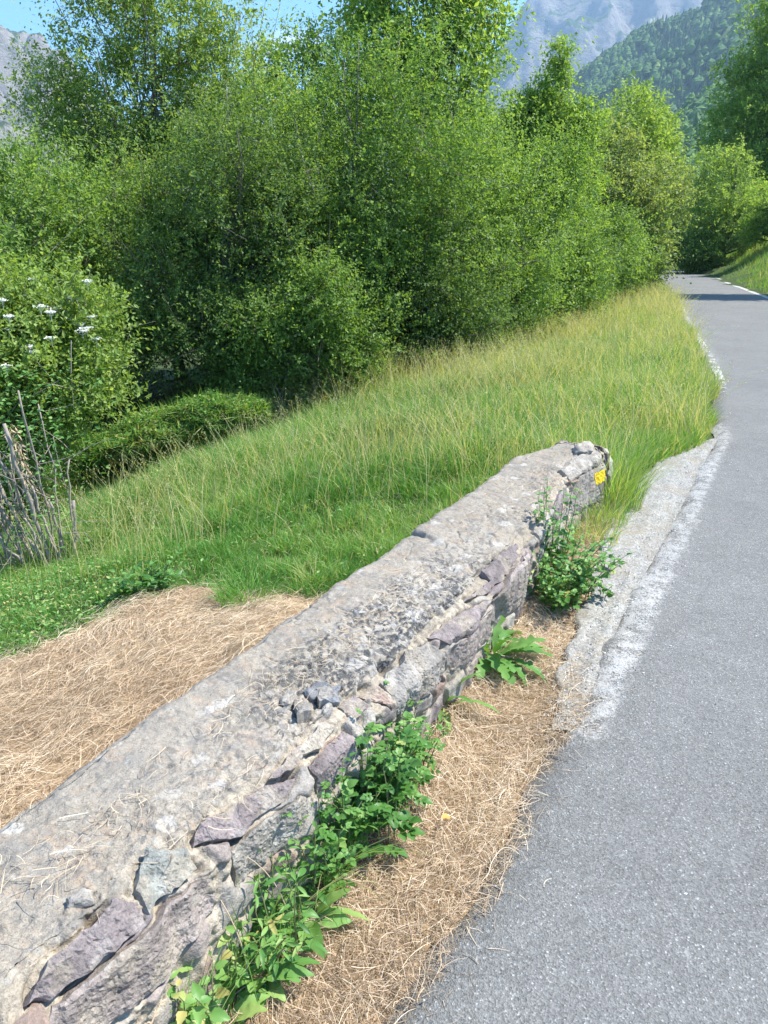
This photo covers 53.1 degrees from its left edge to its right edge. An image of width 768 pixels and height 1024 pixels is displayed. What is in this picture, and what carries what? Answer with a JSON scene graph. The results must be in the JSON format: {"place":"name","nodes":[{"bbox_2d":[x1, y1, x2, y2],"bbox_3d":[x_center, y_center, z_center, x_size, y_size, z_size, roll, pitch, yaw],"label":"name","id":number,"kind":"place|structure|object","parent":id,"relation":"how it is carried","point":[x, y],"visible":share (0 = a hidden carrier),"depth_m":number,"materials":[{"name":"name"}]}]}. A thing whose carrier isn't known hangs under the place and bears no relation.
{"place":"outdoors","nodes":[
{"label":"outdoors","id":0,"kind":"place"},
{"bbox_2d":[0,25,367,235],"bbox_3d":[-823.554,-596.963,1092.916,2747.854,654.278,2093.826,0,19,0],"label":"mountain","id":1,"kind":"structure","parent":0,"point":[6,34],"depth_m":1206.97,"materials":[{"name":"stone"}]},
{"bbox_2d":[0,0,526,156],"label":"sky","id":2,"kind":"structure","parent":0,"point":[14,18],"materials":[{"name":"blue"}]},
{"bbox_2d":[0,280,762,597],"bbox_3d":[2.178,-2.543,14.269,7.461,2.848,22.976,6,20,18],"label":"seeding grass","id":3,"kind":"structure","parent":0,"point":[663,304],"depth_m":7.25,"materials":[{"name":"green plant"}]},
{"bbox_2d":[0,250,767,1023],"bbox_3d":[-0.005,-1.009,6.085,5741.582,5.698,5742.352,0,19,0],"label":"ground","id":4,"kind":"structure","parent":0,"point":[60,760],"depth_m":3.13,"materials":[{"name":"beige plant"}]},
{"bbox_2d":[0,133,125,313],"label":"willow tree","id":5,"kind":"object","parent":4,"relation":"on","point":[57,235],"depth_m":13.36,"materials":[{"name":"green plant"}]},
{"bbox_2d":[0,227,168,535],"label":"elder bush","id":6,"kind":"object","parent":4,"relation":"on","point":[43,325],"visible":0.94,"depth_m":8.49,"materials":[{"name":"green plant"}]},
{"bbox_2d":[0,362,185,571],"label":"coppiced shrub","id":7,"kind":"object","parent":4,"relation":"on","point":[18,472],"visible":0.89,"depth_m":6.09,"materials":[{"name":"grey plant"}]},
{"bbox_2d":[0,93,207,419],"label":"willow tree","id":8,"kind":"object","parent":4,"relation":"on","point":[12,223],"visible":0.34,"depth_m":11.12,"materials":[{"name":"green plant"}]},
{"bbox_2d":[106,552,185,599],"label":"nettle clump","id":9,"kind":"object","parent":4,"relation":"on","point":[150,580],"visible":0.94,"depth_m":4.58,"materials":[{"name":"green plant"}]},
{"bbox_2d":[147,998,165,1023],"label":"dry stem","id":10,"kind":"object","parent":4,"relation":"on","point":[158,1009],"visible":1,"depth_m":1.47,"materials":[{"name":"plant"}]},
{"bbox_2d":[0,571,323,827],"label":"cut hay","id":11,"kind":"object","parent":4,"relation":"on","point":[4,764],"visible":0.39,"depth_m":3.59,"materials":[{"name":"plant"}]},
{"bbox_2d":[58,387,275,479],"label":"low shrub","id":12,"kind":"object","parent":4,"relation":"on","point":[189,415],"visible":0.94,"depth_m":10.31,"materials":[{"name":"leaf"},{"name":"bark"}]},
{"bbox_2d":[0,0,340,396],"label":"willow tree","id":13,"kind":"object","parent":4,"relation":"on","point":[75,91],"visible":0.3,"depth_m":13.26,"materials":[{"name":"green plant"}]},
{"bbox_2d":[170,979,196,1023],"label":"bramble sprig","id":14,"kind":"object","parent":4,"relation":"on","point":[186,1001],"visible":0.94,"depth_m":1.53,"materials":[{"name":"green plant"}]},
{"bbox_2d":[0,450,386,655],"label":"ground cover","id":15,"kind":"object","parent":4,"relation":"on","point":[44,600],"visible":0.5,"depth_m":4.92,"materials":[{"name":"green plant"}]},
{"bbox_2d":[167,918,254,1023],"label":"herb clump","id":16,"kind":"object","parent":4,"relation":"on","point":[218,1015],"visible":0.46,"depth_m":1.64,"materials":[{"name":"green plant"}]},
{"bbox_2d":[119,52,320,373],"bbox_3d":[-2.951,-4.487,13.734,4.243,6.064,4.719,0,19,0],"label":"hazel bush","id":17,"kind":"object","parent":4,"relation":"on","point":[167,130],"visible":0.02,"depth_m":12.80,"materials":[{"name":"green plant"}]},
{"bbox_2d":[69,62,374,429],"bbox_3d":[-2.527,-3.966,11.967,4.509,5.129,4.646,-9,21,-24],"label":"blackthorn bush","id":18,"kind":"object","parent":4,"relation":"on","point":[198,182],"visible":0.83,"depth_m":11.11,"materials":[{"name":"green plant"}]},
{"bbox_2d":[183,924,268,1023],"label":"grass tuft","id":19,"kind":"object","parent":4,"relation":"on","point":[209,980],"visible":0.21,"depth_m":1.61,"materials":[{"name":"green plant"}]},
{"bbox_2d":[186,974,272,1023],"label":"dock plant","id":20,"kind":"object","parent":4,"relation":"on","point":[250,1007],"visible":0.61,"depth_m":1.66,"materials":[{"name":"green plant"}]},
{"bbox_2d":[220,900,249,977],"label":"dry stem","id":21,"kind":"object","parent":4,"relation":"on","point":[237,935],"visible":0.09,"depth_m":1.69,"materials":[{"name":"plant"}]},
{"bbox_2d":[201,560,302,608],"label":"grass tuft","id":22,"kind":"object","parent":4,"relation":"on","point":[233,591],"visible":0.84,"depth_m":4.41,"materials":[{"name":"green plant"}]},
{"bbox_2d":[213,927,321,1023],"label":"dock plant","id":23,"kind":"object","parent":4,"relation":"on","point":[294,972],"visible":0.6,"depth_m":1.71,"materials":[{"name":"green plant"}]},
{"bbox_2d":[248,857,290,934],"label":"dry stem","id":24,"kind":"object","parent":4,"relation":"on","point":[273,882],"visible":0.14,"depth_m":1.79,"materials":[{"name":"plant"}]},
{"bbox_2d":[236,854,328,1006],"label":"herb clump","id":25,"kind":"object","parent":4,"relation":"on","point":[274,953],"visible":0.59,"depth_m":1.73,"materials":[{"name":"green plant"}]},
{"bbox_2d":[253,821,330,952],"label":"herb clump","id":26,"kind":"object","parent":4,"relation":"on","point":[299,874],"visible":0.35,"depth_m":1.82,"materials":[{"name":"green plant"}]},
{"bbox_2d":[168,227,424,407],"bbox_3d":[-1.369,-2.723,11.512,3.636,3.218,3.276,8,21,22],"label":"blackthorn bush","id":27,"kind":"object","parent":4,"relation":"on","point":[326,327],"visible":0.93,"depth_m":11.25,"materials":[{"name":"green plant"}]},
{"bbox_2d":[214,813,387,1009],"bbox_3d":[-0.293,0.893,1.782,0.546,0.315,0.552,17,25,40],"label":"grass tuft","id":28,"kind":"object","parent":4,"relation":"on","point":[282,895],"visible":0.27,"depth_m":1.76,"materials":[{"name":"green plant"}]},
{"bbox_2d":[0,440,612,1023],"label":"stone wall","id":29,"kind":"structure","parent":4,"relation":"on","point":[138,942],"depth_m":1.91,"materials":[{"name":"grey stone"}]},
{"bbox_2d":[0,437,581,962],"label":"straw litter","id":30,"kind":"object","parent":29,"relation":"on","point":[236,723],"visible":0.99,"depth_m":2.07,"materials":[{"name":"beige plant"}]},
{"bbox_2d":[273,554,351,587],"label":"grass tuft","id":31,"kind":"object","parent":4,"relation":"on","point":[301,574],"visible":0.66,"depth_m":4.63,"materials":[{"name":"green plant"}]},
{"bbox_2d":[212,0,414,225],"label":"ash tree","id":32,"kind":"object","parent":4,"relation":"on","point":[292,47],"visible":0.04,"depth_m":15.23,"materials":[{"name":"green plant"}]},
{"bbox_2d":[258,752,368,896],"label":"herb clump","id":33,"kind":"object","parent":4,"relation":"on","point":[331,864],"visible":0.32,"depth_m":1.93,"materials":[{"name":"green plant"}]},
{"bbox_2d":[261,879,370,958],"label":"dock plant","id":34,"kind":"object","parent":4,"relation":"on","point":[339,918],"visible":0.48,"depth_m":1.88,"materials":[{"name":"green plant"}]},
{"bbox_2d":[215,339,430,439],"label":"dry stalks","id":35,"kind":"object","parent":4,"relation":"on","point":[288,407],"visible":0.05,"depth_m":11.57,"materials":[{"name":"plant"}]},
{"bbox_2d":[291,772,438,922],"bbox_3d":[-0.140,0.821,2.022,0.679,0.295,0.638,10,21,27],"label":"grass tuft","id":36,"kind":"object","parent":4,"relation":"on","point":[362,854],"visible":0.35,"depth_m":1.95,"materials":[{"name":"green plant"}]},
{"bbox_2d":[0,275,730,658],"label":"meadow grass","id":37,"kind":"structure","parent":4,"relation":"on","point":[406,487],"depth_m":6.57,"materials":[{"name":"green plant"}]},
{"bbox_2d":[303,713,427,872],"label":"herb clump","id":38,"kind":"object","parent":4,"relation":"on","point":[399,785],"visible":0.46,"depth_m":2.08,"materials":[{"name":"green plant"}]},
{"bbox_2d":[199,0,559,378],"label":"willow tree","id":39,"kind":"object","parent":4,"relation":"on","point":[354,186],"visible":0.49,"depth_m":11.84,"materials":[{"name":"green plant"}]},
{"bbox_2d":[343,675,442,821],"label":"herb clump","id":40,"kind":"object","parent":4,"relation":"on","point":[416,795],"visible":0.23,"depth_m":2.25,"materials":[{"name":"green plant"}]},
{"bbox_2d":[305,0,536,272],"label":"walnut tree","id":41,"kind":"object","parent":4,"relation":"on","point":[464,17],"visible":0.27,"depth_m":15.67,"materials":[{"name":"green plant"}]},
{"bbox_2d":[393,708,451,789],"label":"herb clump","id":42,"kind":"object","parent":4,"relation":"on","point":[432,766],"visible":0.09,"depth_m":2.37,"materials":[{"name":"green plant"}]},
{"bbox_2d":[208,492,649,1023],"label":"cut hay","id":43,"kind":"object","parent":4,"relation":"on","point":[435,842],"visible":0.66,"depth_m":2.16,"materials":[{"name":"plant"}]},
{"bbox_2d":[442,813,450,818],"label":"fallen leaf","id":44,"kind":"object","parent":43,"relation":"on","point":[445,815],"visible":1,"depth_m":2.24,"materials":[{"name":"yellow plant"}]},
{"bbox_2d":[340,162,549,368],"bbox_3d":[0.674,-4.045,13.434,4.290,3.696,3.484,0,19,0],"label":"bush","id":45,"kind":"object","parent":4,"relation":"on","point":[463,322],"visible":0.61,"depth_m":12.70,"materials":[{"name":"green plant"}]},
{"bbox_2d":[438,666,498,728],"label":"plantain plant","id":46,"kind":"object","parent":4,"relation":"on","point":[464,698],"visible":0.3,"depth_m":2.69,"materials":[{"name":"green plant"}]},
{"bbox_2d":[403,59,601,342],"bbox_3d":[1.826,-5.266,14.516,4.170,5.904,3.989,0,19,0],"label":"hazel bush","id":47,"kind":"object","parent":4,"relation":"on","point":[527,290],"visible":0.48,"depth_m":13.96,"materials":[{"name":"green plant"}]},
{"bbox_2d":[476,614,553,685],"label":"dandelion plant","id":48,"kind":"object","parent":4,"relation":"on","point":[507,668],"visible":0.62,"depth_m":3.02,"materials":[{"name":"green plant"}]},
{"bbox_2d":[484,18,624,243],"bbox_3d":[4.080,-8.821,20.388,4.412,7.530,4.418,0,19,0],"label":"poplar tree","id":49,"kind":"object","parent":4,"relation":"on","point":[548,98],"visible":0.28,"depth_m":19.34,"materials":[{"name":"green plant"}]},
{"bbox_2d":[533,478,582,579],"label":"nettle clump","id":50,"kind":"object","parent":4,"relation":"on","point":[554,532],"visible":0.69,"depth_m":3.65,"materials":[{"name":"green plant"}]},
{"bbox_2d":[487,103,644,330],"bbox_3d":[3.388,-5.868,15.845,4.348,5.753,3.589,0,19,0],"label":"hazel bush","id":51,"kind":"object","parent":4,"relation":"on","point":[592,283],"visible":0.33,"depth_m":15.65,"materials":[{"name":"green plant"}]},
{"bbox_2d":[523,512,635,613],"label":"nettle clump","id":52,"kind":"object","parent":4,"relation":"on","point":[575,589],"visible":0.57,"depth_m":3.52,"materials":[{"name":"green plant"}]},
{"bbox_2d":[537,208,643,319],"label":"hazel bush","id":53,"kind":"object","parent":4,"relation":"on","point":[613,247],"visible":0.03,"depth_m":18.12,"materials":[{"name":"green plant"}]},
{"bbox_2d":[565,499,638,547],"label":"grass tuft","id":54,"kind":"object","parent":4,"relation":"on","point":[597,531],"visible":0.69,"depth_m":4.36,"materials":[{"name":"green plant"}]},
{"bbox_2d":[552,187,682,302],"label":"hazel bush","id":55,"kind":"object","parent":4,"relation":"on","point":[636,249],"visible":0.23,"depth_m":20.75,"materials":[{"name":"green plant"}]},
{"bbox_2d":[583,484,652,526],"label":"grass tuft","id":56,"kind":"object","parent":4,"relation":"on","point":[618,514],"visible":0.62,"depth_m":4.61,"materials":[{"name":"green plant"}]},
{"bbox_2d":[548,424,688,512],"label":"grass tuft","id":57,"kind":"object","parent":4,"relation":"on","point":[635,485],"visible":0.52,"depth_m":4.84,"materials":[{"name":"green plant"}]},
{"bbox_2d":[549,439,715,733],"bbox_3d":[1.607,0.020,4.795,0.413,0.099,4.890,10,21,26],"label":"gravel shoulder","id":58,"kind":"object","parent":4,"relation":"on","point":[646,518],"visible":0.79,"depth_m":4.11},
{"bbox_2d":[593,584,613,597],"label":"leaves","id":59,"kind":"object","parent":58,"relation":"on","point":[609,593],"visible":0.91,"depth_m":3.66,"materials":[{"name":"green plant"}]},
{"bbox_2d":[598,554,621,567],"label":"leaves","id":60,"kind":"object","parent":58,"relation":"on","point":[610,561],"visible":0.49,"depth_m":3.96,"materials":[{"name":"green plant"}]},
{"bbox_2d":[561,106,710,293],"bbox_3d":[7.373,-9.655,24.527,5.580,7.059,5.295,11,22,29],"label":"maple tree","id":61,"kind":"object","parent":4,"relation":"on","point":[627,179],"visible":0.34,"depth_m":23.67,"materials":[{"name":"green plant"}]},
{"bbox_2d":[572,57,700,228],"bbox_3d":[9.653,-13.814,31.839,6.051,8.975,6.517,10,21,26],"label":"maple tree","id":62,"kind":"object","parent":4,"relation":"on","point":[656,130],"visible":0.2,"depth_m":29.79,"materials":[{"name":"green plant"}]},
{"bbox_2d":[623,201,680,287],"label":"hazel bush","id":63,"kind":"object","parent":4,"relation":"on","point":[669,221],"depth_m":27.67,"materials":[{"name":"green plant"}]},
{"bbox_2d":[660,197,682,252],"bbox_3d":[11.257,-14.087,36.017,5.992,6.773,6.068,0,19,0],"label":"maple tree","id":64,"kind":"object","parent":4,"relation":"on","point":[673,226],"depth_m":35.55,"materials":[{"name":"green plant"}]},
{"bbox_2d":[664,168,693,265],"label":"maple tree","id":65,"kind":"object","parent":4,"relation":"on","point":[678,201],"depth_m":58.66,"materials":[{"name":"green plant"}]},
{"bbox_2d":[665,223,739,273],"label":"hawthorn bush","id":66,"kind":"object","parent":4,"relation":"on","point":[701,249],"visible":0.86,"depth_m":46.02,"materials":[{"name":"green plant"}]},
{"bbox_2d":[666,186,740,267],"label":"acacia tree","id":67,"kind":"object","parent":4,"relation":"on","point":[674,224],"visible":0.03,"depth_m":56.37,"materials":[{"name":"green plant"}]},
{"bbox_2d":[671,119,767,267],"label":"acacia tree","id":68,"kind":"object","parent":4,"relation":"on","point":[713,212],"visible":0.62,"depth_m":45.60,"materials":[{"name":"green plant"}]},
{"bbox_2d":[683,0,767,200],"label":"acacia tree","id":69,"kind":"object","parent":4,"relation":"on","point":[751,109],"visible":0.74,"depth_m":51.12,"materials":[{"name":"green plant"}]},
{"bbox_2d":[707,176,767,256],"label":"hawthorn bush","id":70,"kind":"object","parent":4,"relation":"on","point":[757,222],"visible":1,"depth_m":41.52,"materials":[{"name":"green plant"}]},
{"bbox_2d":[712,241,767,293],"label":"bank grass","id":71,"kind":"structure","parent":4,"relation":"on","point":[762,257],"depth_m":39.40,"materials":[{"name":"green plant"}]},
{"bbox_2d":[330,0,702,193],"bbox_3d":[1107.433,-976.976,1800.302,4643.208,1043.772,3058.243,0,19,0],"label":"mountain","id":72,"kind":"structure","parent":0,"point":[609,23],"depth_m":2357.32,"materials":[{"name":"grey stone"}]},
{"bbox_2d":[502,621,537,648],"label":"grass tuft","id":73,"kind":"object","parent":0,"point":[513,637],"visible":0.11,"depth_m":3.16,"materials":[{"name":"green plant"}]},
{"bbox_2d":[383,269,767,1023],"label":"road","id":74,"kind":"structure","parent":0,"point":[653,943],"depth_m":2.30,"materials":[{"name":"grey asphalt"}]},
{"bbox_2d":[491,847,519,863],"bbox_3d":[0.327,0.942,2.115,0.094,0.015,0.030,-8,21,-21],"label":"loose straw","id":75,"kind":"object","parent":74,"relation":"on","point":[501,849],"visible":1,"depth_m":2.12,"materials":[{"name":"beige plant"}]},
{"bbox_2d":[423,441,764,1014],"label":"gravel","id":76,"kind":"structure","parent":74,"relation":"on","point":[631,610],"depth_m":3.63,"materials":[{"name":"grey gravel"}]},
{"bbox_2d":[684,308,726,391],"bbox_3d":[6.404,-3.827,15.927,0.184,0.014,16.340,6,20,17],"label":"road edge line","id":77,"kind":"object","parent":74,"relation":"on","point":[720,371],"visible":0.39,"depth_m":10.65,"materials":[{"name":"paint"}]},
{"bbox_2d":[717,278,767,298],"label":"road edge line","id":78,"kind":"object","parent":74,"relation":"on","point":[747,290],"visible":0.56,"depth_m":28.57,"materials":[{"name":"paint"}]},
{"bbox_2d":[586,1,767,117],"bbox_3d":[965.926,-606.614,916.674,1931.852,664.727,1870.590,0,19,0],"label":"hill","id":79,"kind":"structure","parent":0,"point":[710,45],"depth_m":970.67,"materials":[{"name":"green plant"}]},
{"bbox_2d":[557,0,767,127],"bbox_3d":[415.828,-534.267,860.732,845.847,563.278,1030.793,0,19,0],"label":"hillside forest","id":80,"kind":"object","parent":79,"relation":"on","point":[685,33],"visible":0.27,"depth_m":1011.89,"materials":[{"name":"green plant"}]},
{"bbox_3d":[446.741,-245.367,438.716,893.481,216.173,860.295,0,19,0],"label":"hill","id":81,"kind":"structure","parent":0,"visible":0},
{"bbox_2d":[392,77,765,217],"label":"hillside forest","id":82,"kind":"object","parent":81,"relation":"on","point":[692,104],"visible":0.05,"depth_m":510.84,"materials":[{"name":"green plant"}]}
]}

